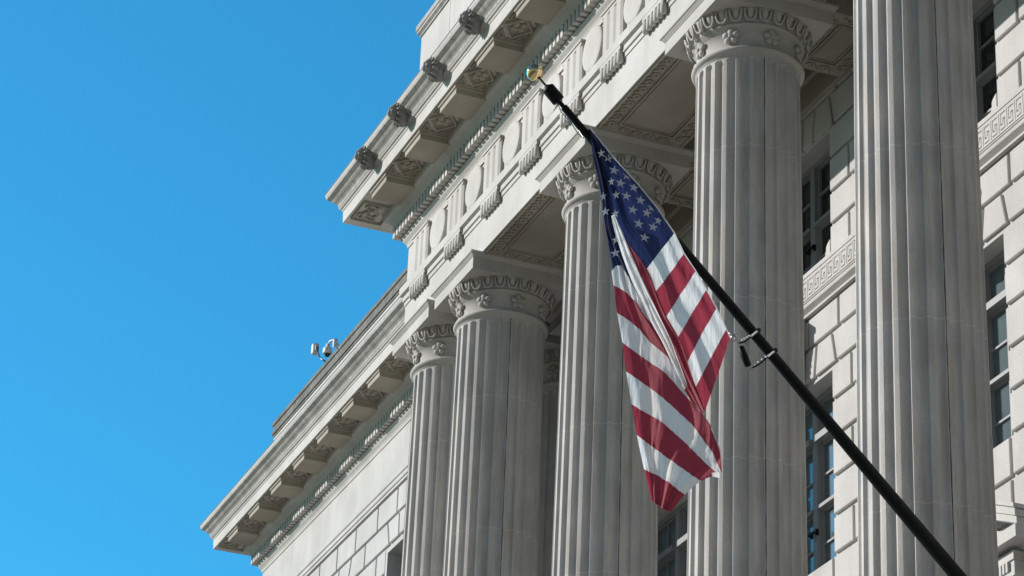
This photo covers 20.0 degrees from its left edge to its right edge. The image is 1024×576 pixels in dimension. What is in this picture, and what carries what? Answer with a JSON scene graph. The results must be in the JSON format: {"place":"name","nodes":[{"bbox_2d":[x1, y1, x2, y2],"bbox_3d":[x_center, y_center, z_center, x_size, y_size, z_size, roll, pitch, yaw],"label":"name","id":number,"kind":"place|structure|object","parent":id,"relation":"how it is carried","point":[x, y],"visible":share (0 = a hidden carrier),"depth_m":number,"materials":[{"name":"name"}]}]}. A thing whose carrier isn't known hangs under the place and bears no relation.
{"place":"outdoors","nodes":[
{"label":"outdoors","id":0,"kind":"place"},
{"bbox_2d":[0,0,435,575],"label":"sky","id":1,"kind":"structure","parent":0,"point":[175,255],"materials":[{"name":"blue"}]},
{"bbox_2d":[200,0,1023,575],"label":"stone building","id":2,"kind":"structure","parent":0,"point":[832,190],"depth_m":47.72,"materials":[{"name":"stone"}]},
{"bbox_2d":[311,338,338,361],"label":"security camera","id":3,"kind":"object","parent":2,"relation":"on","point":[327,350],"visible":0.98,"depth_m":73.94,"materials":[{"name":"grey plastic"}]},
{"bbox_2d":[657,500,687,575],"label":"window","id":4,"kind":"structure","parent":2,"relation":"in","point":[672,530],"depth_m":51.88,"materials":[{"name":"grey glass"}]},
{"bbox_2d":[526,64,966,575],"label":"flagpole","id":5,"kind":"object","parent":2,"relation":"attached to","point":[933,547],"visible":1,"depth_m":34.53,"materials":[{"name":"black metal"}]},
{"bbox_2d":[588,128,730,511],"bbox_3d":[1.767,0.320,33.967,1.897,4.833,0.930,12,-28,-19],"label":"flag","id":6,"kind":"object","parent":5,"relation":"hanging from","point":[669,316],"visible":1,"depth_m":34.05,"materials":[{"name":"multicoloured fabric"}]},
{"bbox_2d":[801,150,831,274],"bbox_3d":[5.159,-1.020,49.034,0.314,2.388,2.380,12,-28,-19],"label":"window","id":7,"kind":"structure","parent":2,"relation":"in","point":[816,219],"depth_m":49.16,"materials":[{"name":"grey glass"}]},
{"bbox_2d":[805,385,836,574],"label":"window","id":8,"kind":"structure","parent":2,"relation":"in","point":[820,476],"depth_m":46.86,"materials":[{"name":"grey"}]},
{"bbox_2d":[973,0,997,122],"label":"window","id":9,"kind":"structure","parent":2,"relation":"in","point":[986,77],"depth_m":44.58,"materials":[{"name":"grey glass"}]},
{"bbox_2d":[984,250,1013,448],"bbox_3d":[6.972,1.170,42.508,0.314,3.221,2.380,12,-28,-19],"label":"window","id":10,"kind":"structure","parent":2,"relation":"in","point":[995,286],"depth_m":42.33,"materials":[{"name":"grey glass"}]}
]}

